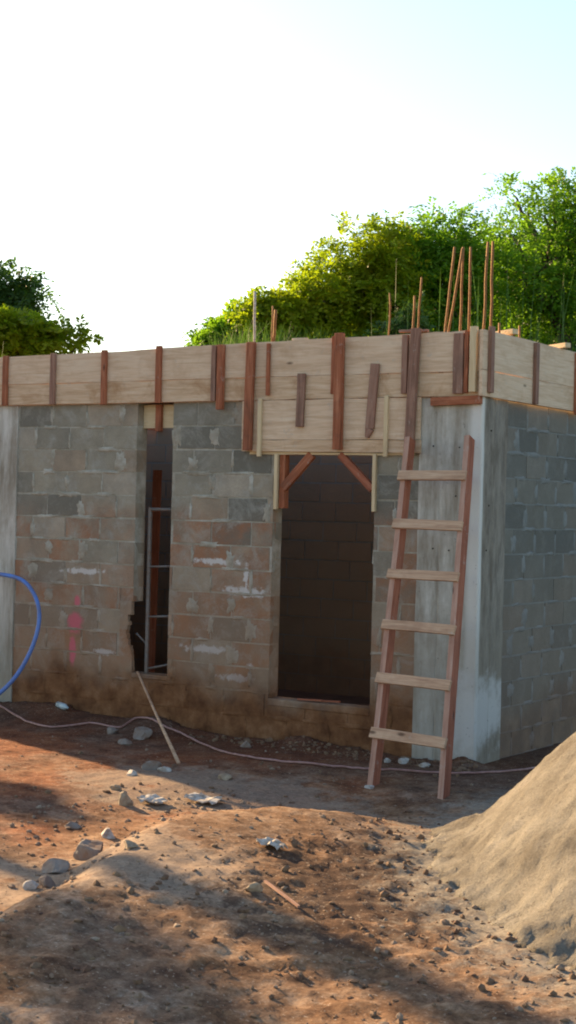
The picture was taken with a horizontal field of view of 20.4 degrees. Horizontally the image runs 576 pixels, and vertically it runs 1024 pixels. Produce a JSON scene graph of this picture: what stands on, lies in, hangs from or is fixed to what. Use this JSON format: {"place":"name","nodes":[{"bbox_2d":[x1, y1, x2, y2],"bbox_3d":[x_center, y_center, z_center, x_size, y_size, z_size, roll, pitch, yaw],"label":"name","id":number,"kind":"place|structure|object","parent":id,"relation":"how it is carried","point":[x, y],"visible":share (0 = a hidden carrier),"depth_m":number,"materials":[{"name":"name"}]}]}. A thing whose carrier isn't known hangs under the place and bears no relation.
{"place":"outdoors","nodes":[
{"label":"outdoors","id":0,"kind":"place"},
{"bbox_2d":[0,701,575,1023],"bbox_3d":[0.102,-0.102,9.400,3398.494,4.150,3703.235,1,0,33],"label":"ground","id":1,"kind":"structure","parent":0,"point":[25,997],"depth_m":7.68,"materials":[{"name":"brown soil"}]},
{"bbox_2d":[0,572,40,694],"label":"blue hose","id":2,"kind":"object","parent":1,"relation":"on","point":[33,643],"visible":1,"depth_m":14.15,"materials":[{"name":"plastic"}]},
{"bbox_2d":[23,880,38,889],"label":"stone","id":3,"kind":"object","parent":1,"relation":"on","point":[29,884],"visible":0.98,"depth_m":8.17,"materials":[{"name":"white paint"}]},
{"bbox_2d":[0,256,66,350],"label":"broadleaf tree","id":4,"kind":"object","parent":1,"relation":"on","point":[18,292],"visible":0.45,"depth_m":24.81,"materials":[{"name":"green plant"}]},
{"bbox_2d":[38,875,54,887],"bbox_3d":[-1.243,1.911,8.239,0.074,0.084,0.110,1,0,-35],"label":"stone","id":5,"kind":"object","parent":1,"relation":"on","point":[45,881],"visible":0.84,"depth_m":8.21,"materials":[{"name":"grey stone"}]},
{"bbox_2d":[0,304,105,356],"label":"broadleaf tree","id":6,"kind":"object","parent":1,"relation":"on","point":[25,333],"visible":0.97,"depth_m":22.73,"materials":[{"name":"green plant"}]},
{"bbox_2d":[41,858,69,873],"bbox_3d":[-1.238,1.903,8.532,0.185,0.096,0.110,1,0,33],"label":"stone","id":7,"kind":"object","parent":1,"relation":"on","point":[55,866],"visible":0.91,"depth_m":8.52,"materials":[{"name":"grey stone"}]},
{"bbox_2d":[55,702,68,709],"bbox_3d":[-1.992,1.717,14.156,0.056,0.060,0.186,1,0,-36],"label":"plastic bottle","id":8,"kind":"object","parent":1,"relation":"on","point":[62,706],"visible":1,"depth_m":14.13,"materials":[{"name":"white plastic"}]},
{"bbox_2d":[65,821,81,828],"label":"stone","id":9,"kind":"object","parent":1,"relation":"on","point":[73,825],"visible":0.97,"depth_m":9.69,"materials":[{"name":"grey stone"}]},
{"bbox_2d":[73,839,102,860],"bbox_3d":[-1.112,1.910,8.879,0.166,0.187,0.251,1,0,-4],"label":"stone","id":10,"kind":"object","parent":1,"relation":"on","point":[86,849],"visible":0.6,"depth_m":8.83,"materials":[{"name":"grey stone"}]},
{"bbox_2d":[101,828,114,838],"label":"stone","id":11,"kind":"object","parent":1,"relation":"on","point":[107,833],"visible":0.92,"depth_m":9.43,"materials":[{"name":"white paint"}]},
{"bbox_2d":[107,727,118,733],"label":"stone","id":12,"kind":"object","parent":1,"relation":"on","point":[111,730],"visible":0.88,"depth_m":13.26,"materials":[{"name":"grey stone"}]},
{"bbox_2d":[109,784,121,790],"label":"stone","id":13,"kind":"object","parent":1,"relation":"on","point":[115,787],"visible":1,"depth_m":10.79,"materials":[{"name":"beige stone"}]},
{"bbox_2d":[118,738,132,745],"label":"stone","id":14,"kind":"object","parent":1,"relation":"on","point":[124,741],"visible":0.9,"depth_m":12.81,"materials":[{"name":"grey stone"}]},
{"bbox_2d":[117,790,133,806],"bbox_3d":[-1.063,1.893,10.430,0.084,0.152,0.104,1,0,-39],"label":"stone","id":15,"kind":"object","parent":1,"relation":"on","point":[124,798],"visible":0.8,"depth_m":10.40,"materials":[{"name":"beige stone"}]},
{"bbox_2d":[124,840,137,848],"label":"stone","id":16,"kind":"object","parent":1,"relation":"on","point":[128,844],"visible":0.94,"depth_m":8.22,"materials":[{"name":"beige stone"}]},
{"bbox_2d":[126,770,137,775],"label":"stone","id":17,"kind":"object","parent":1,"relation":"on","point":[131,772],"visible":0.88,"depth_m":11.33,"materials":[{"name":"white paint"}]},
{"bbox_2d":[133,726,152,739],"bbox_3d":[-1.197,1.833,13.090,0.176,0.145,0.163,1,0,33],"label":"stone","id":18,"kind":"object","parent":1,"relation":"on","point":[142,733],"visible":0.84,"depth_m":13.05,"materials":[{"name":"grey stone"}]},
{"bbox_2d":[141,760,161,769],"bbox_3d":[-1.000,1.873,11.710,0.155,0.124,0.119,1,0,7],"label":"stone","id":19,"kind":"object","parent":1,"relation":"on","point":[151,765],"visible":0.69,"depth_m":11.66,"materials":[{"name":"grey stone"}]},
{"bbox_2d":[137,794,167,803],"bbox_3d":[-0.892,1.887,10.508,0.208,0.047,0.150,1,0,33],"label":"litter scrap","id":20,"kind":"object","parent":1,"relation":"on","point":[153,798],"visible":1,"depth_m":10.50,"materials":[{"name":"white paper"}]},
{"bbox_2d":[137,671,179,763],"bbox_3d":[-1.061,1.630,12.882,0.029,0.497,1.985,1,0,-15],"label":"wooden rod","id":21,"kind":"object","parent":1,"relation":"on","point":[176,758],"visible":1,"depth_m":12.66,"materials":[{"name":"brown wood"}]},
{"bbox_2d":[157,766,171,771],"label":"stone","id":22,"kind":"object","parent":1,"relation":"on","point":[165,769],"visible":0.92,"depth_m":11.55,"materials":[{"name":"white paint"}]},
{"bbox_2d":[184,792,225,804],"bbox_3d":[-0.551,1.893,10.573,0.278,0.042,0.185,1,0,33],"label":"litter scrap","id":23,"kind":"object","parent":1,"relation":"on","point":[198,797],"visible":1,"depth_m":10.57,"materials":[{"name":"white paper"}]},
{"bbox_2d":[181,298,256,346],"bbox_3d":[-0.909,-2.282,22.546,1.325,1.466,1.228,1,0,33],"label":"broadleaf tree","id":24,"kind":"object","parent":1,"relation":"on","point":[218,324],"visible":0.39,"depth_m":22.26,"materials":[{"name":"green plant"}]},
{"bbox_2d":[218,773,232,779],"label":"stone","id":25,"kind":"object","parent":1,"relation":"on","point":[224,776],"visible":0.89,"depth_m":11.31,"materials":[{"name":"grey stone"}]},
{"bbox_2d":[240,741,251,747],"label":"stone","id":26,"kind":"object","parent":1,"relation":"on","point":[246,744],"visible":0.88,"depth_m":12.78,"materials":[{"name":"grey stone"}]},
{"bbox_2d":[245,882,262,892],"bbox_3d":[-0.162,1.796,7.652,0.086,0.060,0.070,1,0,-13],"label":"stone","id":27,"kind":"object","parent":1,"relation":"on","point":[254,887],"visible":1,"depth_m":7.62,"materials":[{"name":"grey stone"}]},
{"bbox_2d":[0,705,534,773],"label":"garden hose","id":28,"kind":"object","parent":1,"relation":"on","point":[299,762],"visible":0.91,"depth_m":12.14,"materials":[{"name":"rubber"}]},
{"bbox_2d":[256,837,287,849],"bbox_3d":[-0.088,1.757,8.508,0.174,0.056,0.123,1,0,33],"label":"litter scrap","id":29,"kind":"object","parent":1,"relation":"on","point":[277,844],"visible":1,"depth_m":8.49,"materials":[{"name":"white paper"}]},
{"bbox_2d":[264,880,299,907],"bbox_3d":[-0.031,1.808,7.583,0.013,0.038,0.410,1,0,-23],"label":"wood stick","id":30,"kind":"object","parent":1,"relation":"on","point":[285,896],"visible":1,"depth_m":7.57,"materials":[{"name":"brown wood"}]},
{"bbox_2d":[0,397,575,763],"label":"concrete block house","id":31,"kind":"structure","parent":1,"relation":"on","point":[270,612],"depth_m":13.51,"materials":[{"name":"grey concrete"}]},
{"bbox_2d":[136,507,170,672],"bbox_3d":[-1.137,0.681,13.862,0.399,1.438,0.044,1,0,30],"label":"window grille","id":32,"kind":"object","parent":31,"relation":"on","point":[148,590],"depth_m":13.90,"materials":[{"name":"metal"}]},
{"bbox_2d":[148,470,161,672],"bbox_3d":[-1.258,0.724,14.925,0.108,2.231,0.056,1,0,1],"label":"timber prop","id":33,"kind":"object","parent":31,"relation":"on","point":[156,488],"visible":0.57,"depth_m":14.90,"materials":[{"name":"brown wood"}]},
{"bbox_2d":[144,405,173,430],"bbox_3d":[-1.104,-0.813,13.851,0.380,0.230,0.058,1,0,33],"label":"window lintel formwork","id":34,"kind":"object","parent":31,"relation":"attached to","point":[158,417],"depth_m":13.84,"materials":[{"name":"brown wood"}]},
{"bbox_2d":[0,326,483,409],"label":"beam formwork","id":35,"kind":"object","parent":31,"relation":"on","point":[204,373],"visible":0.96,"depth_m":13.27,"materials":[{"name":"brown wood"}]},
{"bbox_2d":[399,329,428,332],"bbox_3d":[0.982,-1.408,12.458,0.231,0.025,0.060,1,0,15],"label":"timber offcut","id":36,"kind":"object","parent":35,"relation":"on","point":[409,331],"visible":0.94,"depth_m":12.44,"materials":[{"name":"brown wood"}]},
{"bbox_2d":[253,291,255,400],"bbox_3d":[-0.281,-1.369,13.328,0.036,0.943,0.026,1,0,33],"label":"reinforcing bar","id":37,"kind":"object","parent":31,"relation":"on","point":[254,323],"visible":0.49,"depth_m":13.32,"materials":[{"name":"white paint"}]},
{"bbox_2d":[271,306,273,341],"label":"reinforcing bar","id":38,"kind":"object","parent":31,"relation":"on","point":[272,324],"visible":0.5,"depth_m":13.23,"materials":[{"name":"metal"}]},
{"bbox_2d":[273,310,276,341],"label":"reinforcing bar","id":39,"kind":"object","parent":31,"relation":"on","point":[274,324],"visible":0.35,"depth_m":13.24,"materials":[{"name":"metal"}]},
{"bbox_2d":[297,698,321,700],"bbox_3d":[0.177,1.520,12.948,0.221,0.018,0.025,1,0,28],"label":"wood splinter","id":40,"kind":"object","parent":31,"relation":"on","point":[309,699],"visible":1,"depth_m":12.93,"materials":[{"name":"brown wood"}]},
{"bbox_2d":[319,700,340,702],"bbox_3d":[0.320,1.524,12.892,0.221,0.018,0.025,1,0,28],"label":"wood splinter","id":41,"kind":"object","parent":31,"relation":"on","point":[330,701],"visible":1,"depth_m":12.88,"materials":[{"name":"brown wood"}]},
{"bbox_2d":[241,328,421,511],"bbox_3d":[0.353,-0.722,12.843,1.675,1.421,0.234,1,0,33],"label":"lintel formwork","id":42,"kind":"object","parent":31,"relation":"attached to","point":[308,429],"visible":0.98,"depth_m":12.71,"materials":[{"name":"brown wood"}]},
{"bbox_2d":[388,293,390,334],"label":"reinforcing bar","id":43,"kind":"object","parent":31,"relation":"on","point":[389,313],"visible":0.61,"depth_m":12.62,"materials":[{"name":"metal"}]},
{"bbox_2d":[412,296,415,327],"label":"reinforcing bar","id":44,"kind":"object","parent":31,"relation":"on","point":[414,306],"visible":0.3,"depth_m":12.50,"materials":[{"name":"metal"}]},
{"bbox_2d":[417,277,422,327],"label":"reinforcing bar","id":45,"kind":"object","parent":31,"relation":"on","point":[419,302],"visible":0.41,"depth_m":12.51,"materials":[{"name":"metal"}]},
{"bbox_2d":[439,247,455,372],"bbox_3d":[1.220,-1.451,12.358,0.141,1.184,0.026,1,0,33],"label":"reinforcing bar","id":46,"kind":"object","parent":31,"relation":"on","point":[449,289],"visible":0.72,"depth_m":12.34,"materials":[{"name":"metal"}]},
{"bbox_2d":[441,248,463,372],"bbox_3d":[1.256,-1.448,12.394,0.202,1.180,0.026,1,0,33],"label":"reinforcing bar","id":47,"kind":"object","parent":31,"relation":"on","point":[456,287],"visible":0.59,"depth_m":12.37,"materials":[{"name":"metal"}]},
{"bbox_2d":[459,247,464,330],"bbox_3d":[1.342,-1.458,12.434,0.039,1.202,0.026,1,0,33],"label":"reinforcing bar","id":48,"kind":"object","parent":31,"relation":"on","point":[461,297],"visible":0.53,"depth_m":12.42,"materials":[{"name":"metal"}]},
{"bbox_2d":[468,247,471,329],"bbox_3d":[1.408,-1.458,12.439,0.023,1.205,0.025,1,0,-12],"label":"reinforcing bar","id":49,"kind":"object","parent":31,"relation":"on","point":[469,297],"visible":0.53,"depth_m":12.43,"materials":[{"name":"metal"}]},
{"bbox_2d":[482,242,489,328],"bbox_3d":[1.493,-1.454,12.182,0.063,1.203,0.026,1,0,33],"label":"reinforcing bar","id":50,"kind":"object","parent":31,"relation":"on","point":[485,285],"visible":0.55,"depth_m":12.17,"materials":[{"name":"metal"}]},
{"bbox_2d":[489,241,493,397],"bbox_3d":[1.556,-1.462,12.248,0.026,1.221,0.028,1,0,33],"label":"reinforcing bar","id":51,"kind":"object","parent":31,"relation":"on","point":[491,281],"visible":0.59,"depth_m":12.24,"materials":[{"name":"metal"}]},
{"bbox_2d":[498,323,500,332],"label":"reinforcing bar","id":52,"kind":"object","parent":31,"relation":"on","point":[499,327],"visible":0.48,"depth_m":12.42,"materials":[{"name":"metal"}]},
{"bbox_2d":[517,325,520,402],"bbox_3d":[1.838,-1.174,12.740,0.019,0.620,0.019,1,0,33],"label":"reinforcing bar","id":53,"kind":"object","parent":31,"relation":"on","point":[519,331],"visible":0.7,"depth_m":12.73,"materials":[{"name":"metal"}]},
{"bbox_2d":[479,326,575,414],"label":"beam formwork","id":54,"kind":"object","parent":31,"relation":"attached to","point":[517,369],"visible":1,"depth_m":12.66,"materials":[{"name":"beige wood"}]},
{"bbox_2d":[495,329,517,335],"bbox_3d":[1.692,-1.398,12.516,0.060,0.050,0.245,1,0,-38],"label":"timber offcut","id":55,"kind":"object","parent":54,"relation":"on","point":[510,332],"visible":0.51,"depth_m":12.44,"materials":[{"name":"brown wood"}]},
{"bbox_2d":[549,343,570,348],"bbox_3d":[2.228,-1.375,13.336,0.060,0.050,0.306,1,0,-34],"label":"timber offcut","id":56,"kind":"object","parent":54,"relation":"on","point":[563,345],"visible":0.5,"depth_m":13.23,"materials":[{"name":"brown wood"}]},
{"bbox_2d":[217,259,358,343],"bbox_3d":[0.124,-2.493,22.189,1.821,1.912,2.002,1,0,33],"label":"broadleaf tree","id":57,"kind":"object","parent":1,"relation":"on","point":[302,306],"visible":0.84,"depth_m":21.74,"materials":[{"name":"green plant"}]},
{"bbox_2d":[1,735,575,1023],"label":"earth clods","id":58,"kind":"object","parent":1,"relation":"on","point":[243,910],"visible":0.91,"depth_m":7.11,"materials":[{"name":"brown soil"}]},
{"bbox_2d":[189,733,477,771],"bbox_3d":[0.310,1.857,12.588,2.575,0.117,0.277,1,0,33],"label":"wall foot rubble","id":59,"kind":"object","parent":1,"relation":"on","point":[459,769],"depth_m":12.58,"materials":[{"name":"grey stone"}]},
{"bbox_2d":[278,210,446,337],"bbox_3d":[1.041,-2.861,22.514,2.245,2.747,2.361,1,0,-26],"label":"broadleaf tree","id":60,"kind":"object","parent":1,"relation":"on","point":[370,279],"visible":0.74,"depth_m":22.14,"materials":[{"name":"green plant"}]},
{"bbox_2d":[364,785,373,788],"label":"stone","id":61,"kind":"object","parent":1,"relation":"on","point":[369,786],"visible":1,"depth_m":11.14,"materials":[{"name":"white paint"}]},
{"bbox_2d":[362,290,435,336],"bbox_3d":[1.413,-2.146,20.483,0.957,1.410,0.987,1,0,-6],"label":"leafy shrub","id":62,"kind":"object","parent":1,"relation":"on","point":[396,324],"visible":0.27,"depth_m":20.36,"materials":[{"name":"green plant"}]},
{"bbox_2d":[398,758,408,763],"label":"stone","id":63,"kind":"object","parent":1,"relation":"on","point":[403,760],"visible":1,"depth_m":12.14,"materials":[{"name":"white stone"}]},
{"bbox_2d":[367,435,474,798],"bbox_3d":[0.956,0.702,11.557,0.622,2.582,1.457,1,0,12],"label":"wooden ladder","id":64,"kind":"object","parent":1,"relation":"on","point":[385,678],"visible":0.94,"depth_m":11.53,"materials":[{"name":"brown wood"}]},
{"bbox_2d":[419,762,429,767],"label":"stone","id":65,"kind":"object","parent":1,"relation":"on","point":[424,764],"visible":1,"depth_m":12.00,"materials":[{"name":"white stone"}]},
{"bbox_2d":[360,196,522,331],"bbox_3d":[2.027,-2.966,23.136,2.532,3.140,2.382,1,0,-16],"label":"broadleaf tree","id":66,"kind":"object","parent":1,"relation":"on","point":[438,249],"visible":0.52,"depth_m":22.67,"materials":[{"name":"green plant"}]},
{"bbox_2d":[371,264,575,349],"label":"tall grass","id":67,"kind":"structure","parent":1,"relation":"on","point":[563,318],"depth_m":20.23,"materials":[{"name":"green plant"}]},
{"bbox_2d":[421,732,575,969],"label":"sand pile","id":68,"kind":"object","parent":1,"relation":"on","point":[507,861],"visible":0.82,"depth_m":7.89,"materials":[{"name":"beige sand"}]},
{"bbox_2d":[450,213,575,351],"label":"broadleaf tree","id":69,"kind":"object","parent":1,"relation":"on","point":[520,236],"visible":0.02,"depth_m":26.46,"materials":[{"name":"green plant"}]},
{"bbox_2d":[453,166,575,350],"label":"broadleaf tree","id":70,"kind":"object","parent":1,"relation":"on","point":[554,260],"visible":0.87,"depth_m":23.63,"materials":[{"name":"green plant"}]},
{"bbox_2d":[0,0,575,353],"label":"sky","id":71,"kind":"structure","parent":0,"point":[163,162],"materials":[{"name":"white"}]},
{"bbox_2d":[195,320,575,351],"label":"grass","id":72,"kind":"structure","parent":0,"point":[264,339],"depth_m":20.92,"materials":[{"name":"green plant"}]}
]}

